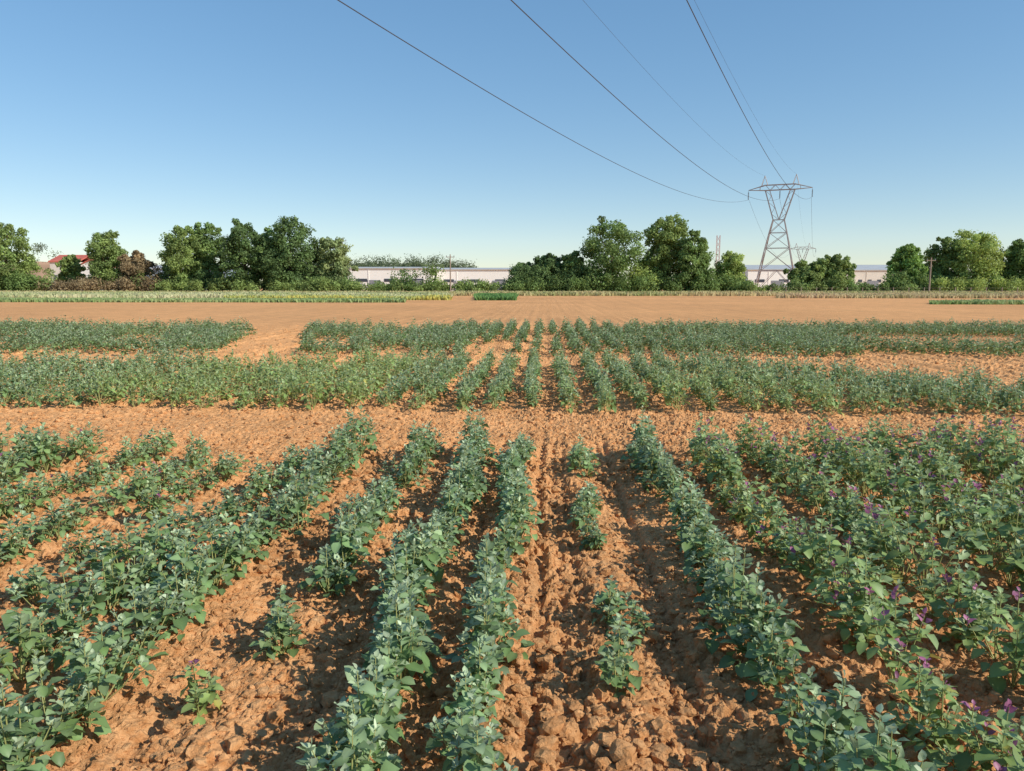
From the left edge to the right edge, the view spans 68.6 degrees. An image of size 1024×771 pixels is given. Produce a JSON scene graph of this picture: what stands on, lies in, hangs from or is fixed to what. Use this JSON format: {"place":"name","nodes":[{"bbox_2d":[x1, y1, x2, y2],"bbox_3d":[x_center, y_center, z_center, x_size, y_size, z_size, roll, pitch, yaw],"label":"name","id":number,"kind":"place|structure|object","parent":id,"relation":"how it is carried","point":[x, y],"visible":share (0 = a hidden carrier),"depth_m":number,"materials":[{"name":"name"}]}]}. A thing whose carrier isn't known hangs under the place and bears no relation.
{"place":"outdoors","nodes":[
{"label":"outdoors","id":0,"kind":"place"},
{"bbox_2d":[11,261,260,286],"bbox_3d":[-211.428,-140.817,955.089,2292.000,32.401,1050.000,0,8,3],"label":"hill","id":1,"kind":"structure","parent":0,"point":[44,265],"depth_m":497.63,"materials":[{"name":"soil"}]},
{"bbox_2d":[0,288,1023,770],"bbox_3d":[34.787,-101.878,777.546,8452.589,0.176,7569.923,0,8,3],"label":"ground","id":2,"kind":"structure","parent":0,"point":[288,316],"depth_m":5.49,"materials":[{"name":"red soil"}]},
{"bbox_2d":[0,222,42,287],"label":"poplar tree","id":3,"kind":"object","parent":2,"relation":"on","point":[9,257],"visible":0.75,"depth_m":151.46,"materials":[{"name":"green plant"}]},
{"bbox_2d":[50,262,82,282],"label":"walls","id":4,"kind":"structure","parent":2,"relation":"on","point":[53,266],"depth_m":208.38,"materials":[{"name":"white paint"}]},
{"bbox_2d":[48,255,88,261],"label":"roof","id":5,"kind":"structure","parent":4,"relation":"on","point":[83,258],"depth_m":210.73,"materials":[{"name":"red tile"}]},
{"bbox_2d":[55,254,85,290],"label":"tree","id":6,"kind":"object","parent":2,"relation":"on","point":[71,267],"visible":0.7,"depth_m":157.05,"materials":[{"name":"green plant"}]},
{"bbox_2d":[81,267,113,290],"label":"walls","id":7,"kind":"structure","parent":2,"relation":"on","point":[86,272],"depth_m":187.83,"materials":[{"name":"white paint"}]},
{"bbox_2d":[84,229,128,289],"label":"poplar tree","id":8,"kind":"object","parent":2,"relation":"on","point":[106,250],"visible":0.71,"depth_m":150.95,"materials":[{"name":"green plant"}]},
{"bbox_2d":[115,250,154,278],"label":"tree","id":9,"kind":"object","parent":2,"relation":"on","point":[137,256],"visible":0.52,"depth_m":150.20,"materials":[{"name":"brown plant"}]},
{"bbox_2d":[156,225,210,282],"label":"poplar tree","id":10,"kind":"object","parent":2,"relation":"on","point":[176,260],"visible":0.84,"depth_m":149.09,"materials":[{"name":"green plant"}]},
{"bbox_2d":[146,265,250,290],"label":"warehouse","id":11,"kind":"structure","parent":2,"relation":"on","point":[174,275],"depth_m":202.40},
{"bbox_2d":[0,297,406,302],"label":"green crop strip","id":12,"kind":"object","parent":2,"relation":"on","point":[246,299],"visible":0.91,"depth_m":72.57,"materials":[{"name":"green plant"}]},
{"bbox_2d":[180,222,229,280],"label":"poplar tree","id":13,"kind":"object","parent":2,"relation":"on","point":[211,256],"visible":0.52,"depth_m":153.68,"materials":[{"name":"green plant"}]},
{"bbox_2d":[0,291,452,297],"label":"cereal strip","id":14,"kind":"object","parent":2,"relation":"on","point":[103,294],"visible":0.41,"depth_m":88.93,"materials":[{"name":"green plant"}]},
{"bbox_2d":[1,242,476,281],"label":"distant trees","id":15,"kind":"object","parent":2,"relation":"on","point":[416,262],"visible":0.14,"depth_m":504.29,"materials":[{"name":"green plant"}]},
{"bbox_2d":[219,218,262,285],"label":"poplar tree","id":16,"kind":"object","parent":2,"relation":"on","point":[239,251],"visible":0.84,"depth_m":145.40,"materials":[{"name":"green plant"}]},
{"bbox_2d":[255,225,293,285],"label":"poplar tree","id":17,"kind":"object","parent":2,"relation":"on","point":[268,229],"visible":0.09,"depth_m":149.66,"materials":[{"name":"green plant"}]},
{"bbox_2d":[253,215,320,287],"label":"poplar tree","id":18,"kind":"object","parent":2,"relation":"on","point":[288,227],"visible":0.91,"depth_m":146.18,"materials":[{"name":"green plant"}]},
{"bbox_2d":[306,236,358,281],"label":"willow tree","id":19,"kind":"object","parent":2,"relation":"on","point":[326,255],"visible":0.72,"depth_m":149.74,"materials":[{"name":"green plant"}]},
{"bbox_2d":[223,294,452,299],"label":"yellow crop strip","id":20,"kind":"object","parent":2,"relation":"on","point":[431,297],"visible":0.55,"depth_m":83.78,"materials":[{"name":"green plant"}]},
{"bbox_2d":[348,267,439,286],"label":"warehouse","id":21,"kind":"structure","parent":2,"relation":"on","point":[369,275],"depth_m":211.63,"materials":[{"name":"white metal"}]},
{"bbox_2d":[446,254,450,290],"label":"utility pole","id":22,"kind":"object","parent":2,"relation":"on","point":[450,271],"visible":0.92,"depth_m":138.98,"materials":[{"name":"grey wood"}]},
{"bbox_2d":[436,268,512,290],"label":"warehouse","id":23,"kind":"structure","parent":2,"relation":"on","point":[489,274],"depth_m":214.42,"materials":[{"name":"white metal"}]},
{"bbox_2d":[473,293,518,299],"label":"green crop patch","id":24,"kind":"object","parent":2,"relation":"on","point":[495,296],"visible":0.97,"depth_m":82.78,"materials":[{"name":"green plant"}]},
{"bbox_2d":[0,402,1023,770],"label":"quinoa plants","id":25,"kind":"object","parent":2,"relation":"on","point":[360,730],"visible":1,"depth_m":3.68,"materials":[{"name":"green plant"}]},
{"bbox_2d":[0,455,1023,770],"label":"soil clods","id":26,"kind":"object","parent":2,"relation":"on","point":[618,755],"visible":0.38,"depth_m":3.04,"materials":[{"name":"brown soil"}]},
{"bbox_2d":[0,337,1023,417],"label":"quinoa plants","id":27,"kind":"object","parent":2,"relation":"on","point":[32,375],"visible":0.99,"depth_m":10.84,"materials":[{"name":"green plant"}]},
{"bbox_2d":[0,315,1023,357],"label":"quinoa plants","id":28,"kind":"object","parent":2,"relation":"on","point":[99,336],"visible":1,"depth_m":20.19,"materials":[{"name":"green plant"}]},
{"bbox_2d":[0,412,1023,770],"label":"soil clods","id":29,"kind":"object","parent":2,"relation":"on","point":[506,712],"visible":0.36,"depth_m":3.17,"materials":[{"name":"brown soil"}]},
{"bbox_2d":[0,259,1023,291],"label":"hedgerow","id":30,"kind":"object","parent":2,"relation":"on","point":[572,280],"visible":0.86,"depth_m":144.02,"materials":[{"name":"green plant"}]},
{"bbox_2d":[0,290,1023,295],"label":"dry grass verge","id":31,"kind":"structure","parent":2,"relation":"on","point":[640,293],"depth_m":119.74,"materials":[{"name":"plant"}]},
{"bbox_2d":[0,325,1023,505],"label":"soil clods","id":32,"kind":"object","parent":2,"relation":"on","point":[376,461],"visible":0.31,"depth_m":8.31,"materials":[{"name":"brown soil"}]},
{"bbox_2d":[509,261,535,282],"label":"oak tree","id":33,"kind":"object","parent":2,"relation":"on","point":[526,264],"visible":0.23,"depth_m":146.39,"materials":[{"name":"green plant"}]},
{"bbox_2d":[531,253,561,290],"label":"oak tree","id":34,"kind":"object","parent":2,"relation":"on","point":[550,261],"visible":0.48,"depth_m":146.53,"materials":[{"name":"green plant"}]},
{"bbox_2d":[552,250,587,278],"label":"oak tree","id":35,"kind":"object","parent":2,"relation":"on","point":[572,259],"visible":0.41,"depth_m":145.64,"materials":[{"name":"green plant"}]},
{"bbox_2d":[575,215,649,291],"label":"poplar tree","id":36,"kind":"object","parent":2,"relation":"on","point":[619,264],"visible":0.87,"depth_m":143.30,"materials":[{"name":"green plant"}]},
{"bbox_2d":[629,258,658,290],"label":"willow tree","id":37,"kind":"object","parent":2,"relation":"on","point":[643,262],"visible":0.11,"depth_m":149.36,"materials":[{"name":"green plant"}]},
{"bbox_2d":[642,212,697,290],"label":"poplar tree","id":38,"kind":"object","parent":2,"relation":"on","point":[665,242],"visible":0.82,"depth_m":146.40,"materials":[{"name":"green plant"}]},
{"bbox_2d":[676,229,717,290],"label":"poplar tree","id":39,"kind":"object","parent":2,"relation":"on","point":[698,257],"visible":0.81,"depth_m":143.02,"materials":[{"name":"green plant"}]},
{"bbox_2d":[716,235,720,261],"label":"radio mast","id":40,"kind":"object","parent":2,"relation":"on","point":[719,238],"visible":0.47,"depth_m":253.24,"materials":[{"name":"grey metal"}]},
{"bbox_2d":[714,250,750,290],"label":"willow tree","id":41,"kind":"object","parent":2,"relation":"on","point":[731,263],"visible":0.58,"depth_m":145.95,"materials":[{"name":"green plant"}]},
{"bbox_2d":[723,265,794,290],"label":"warehouse","id":42,"kind":"structure","parent":2,"relation":"on","point":[751,271],"depth_m":219.72,"materials":[{"name":"white metal"}]},
{"bbox_2d":[771,281,783,287],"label":"door","id":43,"kind":"structure","parent":42,"relation":"in","point":[778,283],"depth_m":219.65,"materials":[{"name":"grey metal"}]},
{"bbox_2d":[748,174,812,286],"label":"electricity pylon","id":44,"kind":"object","parent":2,"relation":"on","point":[767,240],"visible":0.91,"depth_m":177.12,"materials":[{"name":"metal"}]},
{"bbox_2d":[338,0,814,257],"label":"power lines","id":45,"kind":"object","parent":44,"relation":"attached to","point":[611,93],"visible":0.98,"depth_m":49.25,"materials":[{"name":"metal"}]},
{"bbox_2d":[791,243,815,260],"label":"electricity pylon","id":46,"kind":"object","parent":2,"relation":"on","point":[802,251],"visible":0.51,"depth_m":392.69,"materials":[{"name":"metal"}]},
{"bbox_2d":[783,259,831,287],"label":"tree","id":47,"kind":"object","parent":2,"relation":"on","point":[803,268],"visible":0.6,"depth_m":145.10,"materials":[{"name":"green plant"}]},
{"bbox_2d":[815,253,856,281],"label":"tree","id":48,"kind":"object","parent":2,"relation":"on","point":[834,263],"visible":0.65,"depth_m":143.95,"materials":[{"name":"green plant"}]},
{"bbox_2d":[846,265,887,287],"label":"warehouse","id":49,"kind":"structure","parent":2,"relation":"on","point":[871,274],"depth_m":225.22,"materials":[{"name":"white metal"}]},
{"bbox_2d":[866,281,878,287],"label":"door","id":50,"kind":"structure","parent":49,"relation":"in","point":[870,282],"depth_m":225.25,"materials":[{"name":"grey metal"}]},
{"bbox_2d":[770,287,1023,292],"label":"wire fence","id":51,"kind":"object","parent":2,"relation":"on","point":[939,290],"visible":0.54,"depth_m":123.99,"materials":[{"name":"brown wood"}]},
{"bbox_2d":[776,292,1023,297],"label":"dry grass strip","id":52,"kind":"object","parent":2,"relation":"on","point":[899,295],"visible":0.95,"depth_m":96.13,"materials":[{"name":"beige plant"}]},
{"bbox_2d":[886,243,931,284],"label":"poplar tree","id":53,"kind":"object","parent":2,"relation":"on","point":[908,258],"visible":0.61,"depth_m":143.68,"materials":[{"name":"green plant"}]},
{"bbox_2d":[926,258,935,291],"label":"utility pole","id":54,"kind":"object","parent":2,"relation":"on","point":[931,260],"visible":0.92,"depth_m":133.26,"materials":[{"name":"brown wood"}]},
{"bbox_2d":[923,236,962,278],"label":"poplar tree","id":55,"kind":"object","parent":2,"relation":"on","point":[942,255],"visible":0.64,"depth_m":145.90,"materials":[{"name":"green plant"}]},
{"bbox_2d":[941,229,1006,285],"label":"poplar tree","id":56,"kind":"object","parent":2,"relation":"on","point":[981,256],"visible":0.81,"depth_m":141.35,"materials":[{"name":"green plant"}]},
{"bbox_2d":[929,299,1023,304],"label":"grass strip","id":57,"kind":"object","parent":2,"relation":"on","point":[993,302],"depth_m":64.25,"materials":[{"name":"green plant"}]},
{"bbox_2d":[999,238,1023,281],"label":"poplar tree","id":58,"kind":"object","parent":2,"relation":"on","point":[1014,260],"visible":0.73,"depth_m":142.50,"materials":[{"name":"green plant"}]},
{"bbox_2d":[0,0,1023,282],"label":"sky","id":59,"kind":"structure","parent":0,"point":[139,120],"materials":[{"name":"blue"}]}
]}

